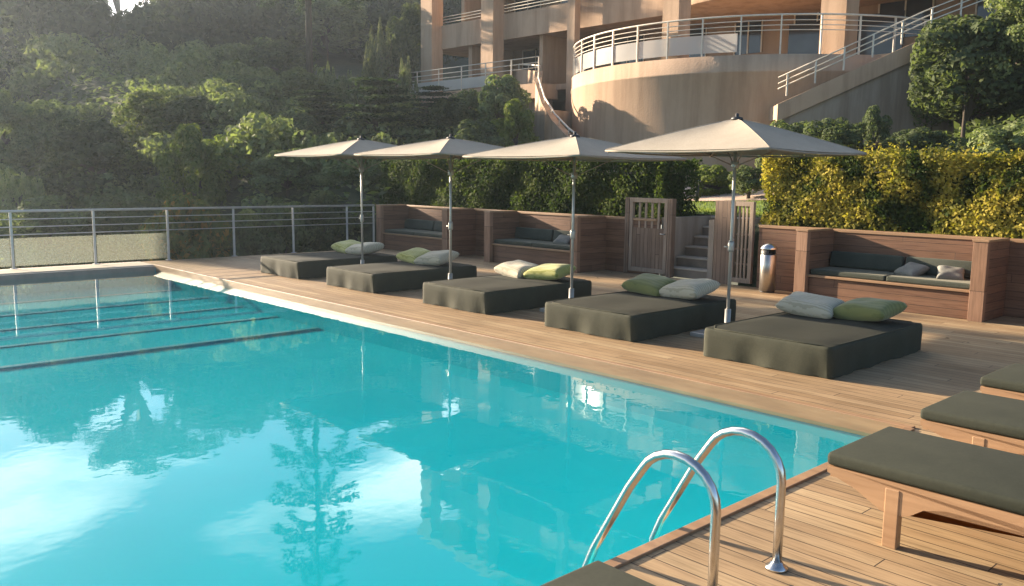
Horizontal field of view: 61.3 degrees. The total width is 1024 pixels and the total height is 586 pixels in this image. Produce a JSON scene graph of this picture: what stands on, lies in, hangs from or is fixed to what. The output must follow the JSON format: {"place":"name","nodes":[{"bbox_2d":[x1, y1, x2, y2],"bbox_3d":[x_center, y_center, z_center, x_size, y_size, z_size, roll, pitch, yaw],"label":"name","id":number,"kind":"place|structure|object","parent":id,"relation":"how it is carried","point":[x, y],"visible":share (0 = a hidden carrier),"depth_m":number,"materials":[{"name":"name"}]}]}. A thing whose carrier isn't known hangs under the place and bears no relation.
{"place":"outdoors","nodes":[
{"label":"outdoors","id":0,"kind":"place"},
{"bbox_2d":[0,261,152,274],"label":"stone edge path","id":1,"kind":"structure","parent":0,"point":[66,268],"depth_m":15.95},
{"bbox_2d":[0,204,374,268],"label":"pool fence","id":2,"kind":"object","parent":1,"relation":"on","point":[93,217],"visible":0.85,"depth_m":17.52,"materials":[{"name":"grey metal"}]},
{"bbox_2d":[0,271,258,306],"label":"pool edge","id":3,"kind":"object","parent":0,"point":[127,285],"depth_m":14.02,"materials":[{"name":"stone"}]},
{"bbox_2d":[11,42,1019,286],"bbox_3d":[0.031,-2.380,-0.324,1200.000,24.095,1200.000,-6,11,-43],"label":"ground","id":4,"kind":"structure","parent":0,"point":[341,63],"depth_m":33.64,"materials":[{"name":"soil"}]},
{"bbox_2d":[0,213,33,265],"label":"shrub","id":5,"kind":"object","parent":4,"relation":"on","point":[5,249],"visible":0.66,"depth_m":19.75,"materials":[{"name":"green plant"}]},
{"bbox_2d":[0,167,48,213],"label":"shrub","id":6,"kind":"object","parent":4,"relation":"on","point":[12,197],"visible":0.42,"depth_m":24.80,"materials":[{"name":"green plant"}]},
{"bbox_2d":[0,88,50,167],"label":"shrub","id":7,"kind":"object","parent":4,"relation":"on","point":[12,151],"visible":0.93,"depth_m":31.16,"materials":[{"name":"green plant"}]},
{"bbox_2d":[0,240,62,268],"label":"shrub","id":8,"kind":"object","parent":4,"relation":"on","point":[36,259],"visible":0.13,"depth_m":18.66,"materials":[{"name":"green plant"}]},
{"bbox_2d":[5,99,78,156],"bbox_3d":[-17.678,-5.865,32.510,2.576,2.914,2.853,-2,8,-19],"label":"shrub","id":9,"kind":"object","parent":4,"relation":"on","point":[50,116],"visible":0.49,"depth_m":31.79,"materials":[{"name":"green plant"}]},
{"bbox_2d":[0,195,103,265],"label":"shrub","id":10,"kind":"object","parent":4,"relation":"on","point":[55,246],"visible":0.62,"depth_m":20.59,"materials":[{"name":"green plant"}]},
{"bbox_2d":[34,118,153,199],"bbox_3d":[-13.080,-3.929,26.842,3.398,2.904,3.883,0,8,-3],"label":"shrub","id":11,"kind":"object","parent":4,"relation":"on","point":[101,149],"visible":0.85,"depth_m":25.78,"materials":[{"name":"green plant"}]},
{"bbox_2d":[66,237,133,265],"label":"shrub","id":12,"kind":"object","parent":4,"relation":"on","point":[80,256],"visible":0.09,"depth_m":19.69,"materials":[{"name":"green plant"}]},
{"bbox_2d":[72,195,174,258],"bbox_3d":[-9.716,-1.359,21.782,2.735,2.226,2.838,-2,8,-17],"label":"shrub","id":13,"kind":"object","parent":4,"relation":"on","point":[149,202],"visible":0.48,"depth_m":21.09,"materials":[{"name":"green plant"}]},
{"bbox_2d":[110,90,179,147],"bbox_3d":[-12.787,-5.860,30.488,2.592,2.561,2.675,-3,9,-29],"label":"tree","id":14,"kind":"object","parent":4,"relation":"on","point":[145,102],"visible":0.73,"depth_m":29.82,"materials":[{"name":"green plant"}]},
{"bbox_2d":[134,192,232,260],"bbox_3d":[-7.197,-0.616,19.006,1.932,3.207,2.035,-6,10,-39],"label":"shrub","id":15,"kind":"object","parent":4,"relation":"on","point":[185,244],"visible":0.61,"depth_m":18.36,"materials":[{"name":"green plant"}]},
{"bbox_2d":[155,123,230,206],"bbox_3d":[-9.534,-3.186,25.903,2.056,3.776,2.244,1,8,0],"label":"shrub","id":16,"kind":"object","parent":4,"relation":"on","point":[187,143],"visible":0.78,"depth_m":25.53,"materials":[{"name":"green plant"}]},
{"bbox_2d":[160,94,230,138],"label":"shrub","id":17,"kind":"object","parent":4,"relation":"on","point":[176,109],"visible":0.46,"depth_m":30.01,"materials":[{"name":"green plant"}]},
{"bbox_2d":[0,30,458,264],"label":"hillside scrub","id":18,"kind":"object","parent":4,"relation":"on","point":[195,76],"visible":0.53,"depth_m":31.20,"materials":[{"name":"green plant"}]},
{"bbox_2d":[201,132,261,179],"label":"shrub","id":19,"kind":"object","parent":4,"relation":"on","point":[234,164],"visible":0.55,"depth_m":25.89,"materials":[{"name":"green plant"}]},
{"bbox_2d":[0,0,463,98],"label":"wood","id":20,"kind":"object","parent":4,"relation":"on","point":[164,21],"visible":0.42,"depth_m":48.49,"materials":[{"name":"green plant"}]},
{"bbox_2d":[196,208,273,257],"bbox_3d":[-6.519,-0.590,20.142,1.857,2.822,1.929,-6,10,-41],"label":"shrub","id":21,"kind":"object","parent":4,"relation":"on","point":[245,238],"visible":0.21,"depth_m":19.67,"materials":[{"name":"green plant"}]},
{"bbox_2d":[223,76,285,109],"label":"tree","id":22,"kind":"object","parent":4,"relation":"on","point":[248,81],"visible":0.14,"depth_m":33.77,"materials":[{"name":"green plant"}]},
{"bbox_2d":[6,44,541,265],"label":"undergrowth","id":23,"kind":"object","parent":4,"relation":"on","point":[98,71],"visible":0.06,"depth_m":32.66,"materials":[{"name":"green plant"}]},
{"bbox_2d":[242,3,321,64],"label":"shrub","id":24,"kind":"object","parent":4,"relation":"on","point":[302,49],"visible":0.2,"depth_m":55.01,"materials":[{"name":"green plant"}]},
{"bbox_2d":[247,201,317,254],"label":"shrub","id":25,"kind":"object","parent":4,"relation":"on","point":[282,244],"visible":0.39,"depth_m":20.36,"materials":[{"name":"green plant"}]},
{"bbox_2d":[248,150,319,197],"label":"shrub","id":26,"kind":"object","parent":4,"relation":"on","point":[267,177],"visible":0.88,"depth_m":24.19,"materials":[{"name":"green plant"}]},
{"bbox_2d":[277,111,326,145],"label":"tree","id":27,"kind":"object","parent":4,"relation":"on","point":[303,117],"visible":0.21,"depth_m":29.23,"materials":[{"name":"green plant"}]},
{"bbox_2d":[263,66,342,110],"bbox_3d":[-8.913,-8.128,35.337,3.144,2.125,3.586,6,10,36],"label":"tree","id":28,"kind":"object","parent":4,"relation":"on","point":[299,80],"visible":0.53,"depth_m":34.39,"materials":[{"name":"green plant"}]},
{"bbox_2d":[240,0,375,75],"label":"araucaria tree","id":29,"kind":"object","parent":4,"relation":"on","point":[306,7],"visible":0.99,"depth_m":42.74,"materials":[{"name":"green plant"}]},
{"bbox_2d":[280,89,361,145],"bbox_3d":[-6.660,-6.109,30.515,3.831,2.066,4.052,6,10,35],"label":"cedar tree","id":30,"kind":"object","parent":4,"relation":"on","point":[313,111],"visible":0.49,"depth_m":30.10,"materials":[{"name":"green plant"}]},
{"bbox_2d":[294,190,354,252],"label":"shrub","id":31,"kind":"object","parent":4,"relation":"on","point":[322,242],"visible":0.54,"depth_m":21.45,"materials":[{"name":"green plant"}]},
{"bbox_2d":[281,0,373,61],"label":"tree","id":32,"kind":"object","parent":4,"relation":"on","point":[345,27],"visible":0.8,"depth_m":54.98,"materials":[{"name":"green plant"}]},
{"bbox_2d":[306,157,374,187],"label":"shrub","id":33,"kind":"object","parent":4,"relation":"on","point":[333,178],"visible":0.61,"depth_m":24.19,"materials":[{"name":"green plant"}]},
{"bbox_2d":[352,56,389,114],"bbox_3d":[-5.938,-8.732,37.066,1.872,2.826,1.354,8,11,44],"label":"tree","id":34,"kind":"object","parent":4,"relation":"on","point":[378,73],"visible":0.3,"depth_m":36.84,"materials":[{"name":"green plant"}]},
{"bbox_2d":[361,17,396,88],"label":"tree","id":35,"kind":"object","parent":4,"relation":"on","point":[382,57],"visible":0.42,"depth_m":40.23,"materials":[{"name":"green plant"}]},
{"bbox_2d":[318,76,449,145],"bbox_3d":[-4.709,-5.752,29.417,4.967,3.118,5.750,-6,10,-40],"label":"cedar tree","id":36,"kind":"object","parent":4,"relation":"on","point":[380,99],"visible":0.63,"depth_m":28.95,"materials":[{"name":"green plant"}]},
{"bbox_2d":[386,2,420,83],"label":"tree","id":37,"kind":"object","parent":4,"relation":"on","point":[408,22],"visible":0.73,"depth_m":41.26,"materials":[{"name":"green plant"}]},
{"bbox_2d":[388,55,420,107],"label":"tree","id":38,"kind":"object","parent":4,"relation":"on","point":[405,76],"visible":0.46,"depth_m":36.95,"materials":[{"name":"green plant"}]},
{"bbox_2d":[386,85,461,134],"bbox_3d":[-2.870,-6.363,31.343,3.504,2.279,3.168,-1,8,-11],"label":"cedar tree","id":39,"kind":"object","parent":4,"relation":"on","point":[434,94],"visible":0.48,"depth_m":31.11,"materials":[{"name":"green plant"}]},
{"bbox_2d":[0,269,865,585],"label":"pool basin","id":40,"kind":"object","parent":4,"relation":"in","point":[332,449],"visible":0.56,"depth_m":6.91,"materials":[{"name":"liquid"}]},
{"bbox_2d":[0,266,154,280],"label":"pool far coping","id":41,"kind":"object","parent":40,"relation":"on","point":[73,273],"visible":0.49,"depth_m":15.62,"materials":[{"name":"stone"}]},
{"bbox_2d":[0,297,317,367],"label":"pool step edging","id":42,"kind":"object","parent":40,"relation":"on","point":[132,331],"visible":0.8,"depth_m":11.88,"materials":[{"name":"tile"}]},
{"bbox_2d":[153,264,914,568],"bbox_3d":[-6.823,0.837,6.971,13.400,0.144,14.385,-6,11,-43],"label":"pool coping","id":43,"kind":"object","parent":40,"relation":"on","point":[849,422],"visible":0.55,"depth_m":7.89,"materials":[{"name":"stone"}]},
{"bbox_2d":[423,99,469,137],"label":"shrub","id":44,"kind":"object","parent":4,"relation":"on","point":[443,112],"visible":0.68,"depth_m":30.04,"materials":[{"name":"green plant"}]},
{"bbox_2d":[448,89,498,121],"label":"shrub","id":45,"kind":"object","parent":4,"relation":"on","point":[468,98],"visible":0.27,"depth_m":31.75,"materials":[{"name":"green plant"}]},
{"bbox_2d":[452,119,504,171],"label":"shrub","id":46,"kind":"object","parent":4,"relation":"on","point":[484,131],"visible":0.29,"depth_m":26.06,"materials":[{"name":"green plant"}]},
{"bbox_2d":[477,74,534,141],"bbox_3d":[-0.272,-6.340,31.541,2.531,3.214,2.248,-6,10,-42],"label":"shrub","id":47,"kind":"object","parent":4,"relation":"on","point":[509,88],"visible":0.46,"depth_m":30.97,"materials":[{"name":"green plant"}]},
{"bbox_2d":[491,98,538,146],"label":"shrub","id":48,"kind":"object","parent":4,"relation":"on","point":[517,118],"visible":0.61,"depth_m":27.72,"materials":[{"name":"green plant"}]},
{"bbox_2d":[378,156,702,218],"bbox_3d":[0.107,-2.588,19.902,1.447,1.500,9.452,-6,11,-43],"label":"hedge","id":49,"kind":"object","parent":4,"relation":"on","point":[531,186],"visible":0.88,"depth_m":18.59,"materials":[{"name":"green plant"}]},
{"bbox_2d":[144,249,1023,585],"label":"deck","id":50,"kind":"structure","parent":4,"relation":"on","point":[832,529],"depth_m":7.31,"materials":[{"name":"brown wood"}]},
{"bbox_2d":[261,251,397,278],"bbox_3d":[-3.343,-0.546,15.878,2.130,0.310,1.421,-6,11,-43],"label":"day bed","id":51,"kind":"object","parent":50,"relation":"on","point":[306,265],"visible":0.8,"depth_m":15.25,"materials":[{"name":"fabric"}]},
{"bbox_2d":[345,242,384,254],"bbox_3d":[-2.754,-0.833,16.129,0.500,0.208,0.660,-19,14,-41],"label":"pillow","id":52,"kind":"object","parent":51,"relation":"on","point":[370,247],"visible":0.94,"depth_m":15.97,"materials":[{"name":"white fabric"}]},
{"bbox_2d":[274,136,420,263],"bbox_3d":[-2.576,-1.464,14.817,2.116,2.440,2.116,-6,11,-43],"label":"patio umbrella","id":53,"kind":"object","parent":50,"relation":"on","point":[347,149],"visible":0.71,"depth_m":14.59,"materials":[{"name":"fabric"}]},
{"bbox_2d":[326,261,476,292],"bbox_3d":[-1.802,-0.305,14.256,2.130,0.310,1.421,-6,11,-43],"label":"day bed","id":54,"kind":"object","parent":50,"relation":"on","point":[383,277],"visible":0.81,"depth_m":13.65,"materials":[{"name":"fabric"}]},
{"bbox_2d":[414,250,458,265],"bbox_3d":[-1.264,-0.586,14.460,0.660,0.206,0.500,1,18,40],"label":"pillow","id":55,"kind":"object","parent":54,"relation":"on","point":[438,258],"visible":0.96,"depth_m":14.30,"materials":[{"name":"white fabric"}]},
{"bbox_2d":[376,204,475,255],"bbox_3d":[-2.056,-1.497,20.218,0.847,1.062,2.740,-6,11,-43],"label":"built in bench","id":56,"kind":"object","parent":50,"relation":"on","point":[397,229],"visible":0.82,"depth_m":20.05,"materials":[{"name":"brown wood"}]},
{"bbox_2d":[354,134,502,278],"bbox_3d":[-0.922,-1.170,12.963,2.056,2.400,2.056,-6,11,-43],"label":"patio umbrella","id":57,"kind":"object","parent":50,"relation":"on","point":[450,148],"visible":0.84,"depth_m":12.72,"materials":[{"name":"fabric"}]},
{"bbox_2d":[423,274,591,313],"bbox_3d":[-0.049,-0.031,12.411,2.130,0.310,1.421,-6,11,-43],"label":"day bed","id":58,"kind":"object","parent":50,"relation":"on","point":[493,294],"visible":0.86,"depth_m":11.83,"materials":[{"name":"fabric"}]},
{"bbox_2d":[494,260,538,278],"bbox_3d":[0.098,-0.354,12.999,0.500,0.207,0.660,-16,21,-34],"label":"pillow","id":59,"kind":"object","parent":58,"relation":"on","point":[516,269],"visible":0.77,"depth_m":12.87,"materials":[{"name":"white fabric"}]},
{"bbox_2d":[523,263,575,279],"bbox_3d":[0.546,-0.309,12.599,0.660,0.207,0.500,1,15,39],"label":"pillow","id":60,"kind":"object","parent":58,"relation":"on","point":[549,271],"visible":0.95,"depth_m":12.45,"materials":[{"name":"green fabric"}]},
{"bbox_2d":[407,205,661,274],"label":"planter wall","id":61,"kind":"structure","parent":50,"relation":"on","point":[615,229],"depth_m":17.68,"materials":[{"name":"brown wood"}]},
{"bbox_2d":[484,210,606,272],"bbox_3d":[0.618,-1.079,17.403,0.847,1.062,2.650,-6,11,-43],"label":"built in bench","id":62,"kind":"object","parent":50,"relation":"on","point":[507,238],"visible":0.86,"depth_m":17.23,"materials":[{"name":"brown wood"}]},
{"bbox_2d":[462,132,686,311],"bbox_3d":[0.804,-0.922,11.380,2.076,2.380,2.076,-6,11,-43],"label":"patio umbrella","id":63,"kind":"object","parent":50,"relation":"on","point":[574,147],"visible":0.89,"depth_m":11.08,"materials":[{"name":"fabric"}]},
{"bbox_2d":[540,561,655,585],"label":"sun lounger","id":64,"kind":"object","parent":50,"relation":"on","point":[597,573],"visible":1,"depth_m":3.03,"materials":[{"name":"fabric"}]},
{"bbox_2d":[623,197,632,272],"bbox_3d":[2.203,-1.096,16.360,0.120,1.420,0.094,-6,11,-43],"label":"gate post","id":65,"kind":"object","parent":50,"relation":"on","point":[626,233],"visible":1,"depth_m":16.31,"materials":[{"name":"brown wood"}]},
{"bbox_2d":[628,198,667,273],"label":"garden gate","id":66,"kind":"structure","parent":65,"relation":"attached to","point":[647,251],"depth_m":15.98,"materials":[{"name":"brown wood"}]},
{"bbox_2d":[545,291,735,341],"bbox_3d":[1.609,0.228,10.667,2.130,0.310,1.421,-6,11,-43],"label":"day bed","id":67,"kind":"object","parent":50,"relation":"on","point":[629,316],"visible":0.82,"depth_m":10.11,"materials":[{"name":"fabric"}]},
{"bbox_2d":[620,273,675,295],"bbox_3d":[1.828,-0.103,11.323,0.500,0.208,0.660,-21,24,-37],"label":"pillow","id":68,"kind":"object","parent":67,"relation":"on","point":[649,284],"visible":0.75,"depth_m":11.21,"materials":[{"name":"green fabric"}]},
{"bbox_2d":[659,278,720,299],"bbox_3d":[2.225,-0.052,10.875,0.500,0.207,0.660,-20,13,-35],"label":"pillow","id":69,"kind":"object","parent":67,"relation":"on","point":[691,289],"visible":0.98,"depth_m":10.71,"materials":[{"name":"white fabric"}]},
{"bbox_2d":[666,199,676,277],"bbox_3d":[2.881,-0.990,15.646,0.120,1.420,0.094,-6,11,-43],"label":"gate post","id":70,"kind":"object","parent":50,"relation":"on","point":[671,225],"visible":0.91,"depth_m":15.61,"materials":[{"name":"brown wood"}]},
{"bbox_2d":[582,427,787,585],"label":"pool ladder","id":71,"kind":"object","parent":50,"relation":"on","point":[776,564],"visible":0.89,"depth_m":3.98,"materials":[{"name":"silver metal"}]},
{"bbox_2d":[712,200,730,283],"bbox_3d":[3.638,-0.872,14.850,0.120,1.420,0.304,-6,11,-43],"label":"gate post","id":72,"kind":"object","parent":50,"relation":"on","point":[721,239],"visible":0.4,"depth_m":14.81,"materials":[{"name":"brown wood"}]},
{"bbox_2d":[731,201,755,283],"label":"garden gate","id":73,"kind":"structure","parent":72,"relation":"attached to","point":[750,249],"depth_m":14.52,"materials":[{"name":"brown wood"}]},
{"bbox_2d":[605,113,866,337],"bbox_3d":[2.480,-0.747,9.738,2.056,2.520,2.056,-6,11,-43],"label":"patio umbrella","id":74,"kind":"object","parent":50,"relation":"on","point":[736,136],"visible":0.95,"depth_m":9.42,"materials":[{"name":"fabric"}]},
{"bbox_2d":[759,243,777,292],"bbox_3d":[4.099,-0.406,13.824,0.268,0.785,0.268,-6,11,-43],"label":"litter bin","id":75,"kind":"object","parent":50,"relation":"on","point":[768,261],"visible":1,"depth_m":13.73,"materials":[{"name":"metal"}]},
{"bbox_2d":[703,312,922,378],"bbox_3d":[3.170,0.472,9.023,2.130,0.310,1.421,-6,11,-43],"label":"day bed","id":76,"kind":"object","parent":50,"relation":"on","point":[833,347],"visible":0.91,"depth_m":8.48,"materials":[{"name":"fabric"}]},
{"bbox_2d":[774,291,843,318],"bbox_3d":[3.355,0.139,9.688,0.660,0.208,0.500,13,23,38],"label":"pillow","id":77,"kind":"object","parent":76,"relation":"on","point":[807,304],"visible":0.89,"depth_m":9.57,"materials":[{"name":"white fabric"}]},
{"bbox_2d":[833,298,906,320],"bbox_3d":[3.839,0.180,9.322,0.500,0.205,0.660,-16,11,-34],"label":"pillow","id":78,"kind":"object","parent":76,"relation":"on","point":[866,309],"visible":0.97,"depth_m":9.16,"materials":[{"name":"green fabric"}]},
{"bbox_2d":[756,225,1023,317],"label":"planter wall","id":79,"kind":"structure","parent":50,"relation":"on","point":[904,244],"depth_m":12.67,"materials":[{"name":"brown wood"}]},
{"bbox_2d":[793,227,1009,321],"bbox_3d":[5.461,-0.321,12.307,0.847,1.062,2.670,-6,11,-43],"label":"built in bench","id":80,"kind":"object","parent":50,"relation":"on","point":[976,294],"visible":0.85,"depth_m":12.03,"materials":[{"name":"brown wood"}]},
{"bbox_2d":[894,262,929,275],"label":"bench pillow","id":81,"kind":"object","parent":80,"relation":"on","point":[912,269],"visible":0.86,"depth_m":12.20,"materials":[{"name":"grey fabric"}]},
{"bbox_2d":[936,265,964,279],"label":"bench pillow","id":82,"kind":"object","parent":80,"relation":"on","point":[950,272],"visible":0.84,"depth_m":11.79,"materials":[{"name":"grey fabric"}]},
{"bbox_2d":[827,426,1023,548],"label":"sun lounger","id":83,"kind":"object","parent":50,"relation":"on","point":[895,475],"visible":1,"depth_m":4.24,"materials":[{"name":"fabric"}]},
{"bbox_2d":[920,390,1023,454],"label":"sun lounger","id":84,"kind":"object","parent":50,"relation":"on","point":[984,420],"visible":0.87,"depth_m":5.22,"materials":[{"name":"fabric"}]},
{"bbox_2d":[980,363,1023,399],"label":"sun lounger","id":85,"kind":"object","parent":50,"relation":"on","point":[1007,381],"visible":0.95,"depth_m":6.19,"materials":[{"name":"fabric"}]},
{"bbox_2d":[660,215,714,275],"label":"step side wall","id":86,"kind":"structure","parent":4,"relation":"on","point":[688,229],"depth_m":16.23,"materials":[{"name":"concrete"}]},
{"bbox_2d":[391,0,1022,224],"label":"apartment building","id":87,"kind":"structure","parent":4,"relation":"on","point":[622,71],"depth_m":28.98,"materials":[{"name":"paint"}]},
{"bbox_2d":[516,64,580,159],"bbox_3d":[1.653,-6.506,33.771,3.286,5.831,8.901,-3,9,-26],"label":"curved stair","id":88,"kind":"object","parent":87,"relation":"attached to","point":[550,122],"visible":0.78,"depth_m":32.24,"materials":[{"name":"paint"}]},
{"bbox_2d":[733,21,762,54],"bbox_3d":[8.859,-9.612,32.381,0.058,1.250,1.200,-6,11,-43],"label":"window","id":89,"kind":"structure","parent":87,"relation":"in","point":[751,41],"depth_m":32.33,"materials":[{"name":"grey glass"}]},
{"bbox_2d":[878,0,934,37],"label":"window","id":90,"kind":"structure","parent":87,"relation":"in","point":[911,7],"depth_m":28.05,"materials":[{"name":"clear glass"}]},
{"bbox_2d":[674,216,745,278],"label":"garden steps","id":91,"kind":"structure","parent":4,"relation":"on","point":[691,263],"depth_m":15.91,"materials":[{"name":"concrete"}]},
{"bbox_2d":[686,164,736,195],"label":"shrub","id":92,"kind":"object","parent":4,"relation":"on","point":[719,174],"visible":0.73,"depth_m":22.55,"materials":[{"name":"green plant"}]},
{"bbox_2d":[707,218,764,279],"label":"step side wall","id":93,"kind":"structure","parent":4,"relation":"on","point":[711,248],"depth_m":15.18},
{"bbox_2d":[727,165,775,200],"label":"shrub","id":94,"kind":"object","parent":4,"relation":"on","point":[748,179],"visible":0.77,"depth_m":20.61,"materials":[{"name":"green plant"}]},
{"bbox_2d":[754,119,810,167],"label":"shrub","id":95,"kind":"object","parent":4,"relation":"on","point":[797,127],"visible":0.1,"depth_m":21.49,"materials":[{"name":"green plant"}]},
{"bbox_2d":[801,117,863,149],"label":"shrub","id":96,"kind":"object","parent":4,"relation":"on","point":[845,133],"visible":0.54,"depth_m":20.39,"materials":[{"name":"green plant"}]},
{"bbox_2d":[853,105,892,163],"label":"shrub","id":97,"kind":"object","parent":4,"relation":"on","point":[872,122],"visible":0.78,"depth_m":20.94,"materials":[{"name":"green plant"}]},
{"bbox_2d":[769,0,990,180],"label":"outdoor staircase","id":98,"kind":"structure","parent":4,"relation":"on","point":[881,83],"depth_m":24.54,"materials":[{"name":"paint"}]},
{"bbox_2d":[759,141,1023,238],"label":"hedge","id":99,"kind":"object","parent":4,"relation":"on","point":[951,198],"visible":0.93,"depth_m":13.07,"materials":[{"name":"green plant"}]},
{"bbox_2d":[883,127,956,165],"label":"shrub","id":100,"kind":"object","parent":4,"relation":"on","point":[913,137],"visible":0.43,"depth_m":19.31,"materials":[{"name":"green plant"}]},
{"bbox_2d":[907,20,962,129],"bbox_3d":[11.920,-5.723,24.342,1.977,3.848,1.960,-4,9,-31],"label":"tree","id":101,"kind":"object","parent":4,"relation":"on","point":[932,120],"visible":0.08,"depth_m":24.21,"materials":[{"name":"green plant"}]},
{"bbox_2d":[897,104,1023,173],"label":"bush","id":102,"kind":"object","parent":4,"relation":"on","point":[998,120],"visible":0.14,"depth_m":20.83,"materials":[{"name":"green plant"}]},
{"bbox_2d":[906,8,1023,141],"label":"tree","id":103,"kind":"object","parent":4,"relation":"on","point":[955,45],"visible":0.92,"depth_m":19.87,"materials":[{"name":"green plant"}]},
{"bbox_2d":[924,76,1010,126],"bbox_3d":[11.934,-5.038,22.610,2.712,1.952,2.104,-6,10,-41],"label":"tree","id":104,"kind":"object","parent":4,"relation":"on","point":[977,109],"visible":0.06,"depth_m":22.32,"materials":[{"name":"green plant"}]},
{"bbox_2d":[967,121,1023,154],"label":"shrub","id":105,"kind":"object","parent":4,"relation":"on","point":[992,138],"visible":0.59,"depth_m":17.94,"materials":[{"name":"green plant"}]},
{"bbox_2d":[975,0,1023,87],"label":"tree","id":106,"kind":"object","parent":4,"relation":"on","point":[1012,30],"visible":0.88,"depth_m":19.24,"materials":[{"name":"green plant"}]},
{"bbox_2d":[684,147,1023,200],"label":"garden path","id":107,"kind":"structure","parent":0,"point":[758,195],"depth_m":21.61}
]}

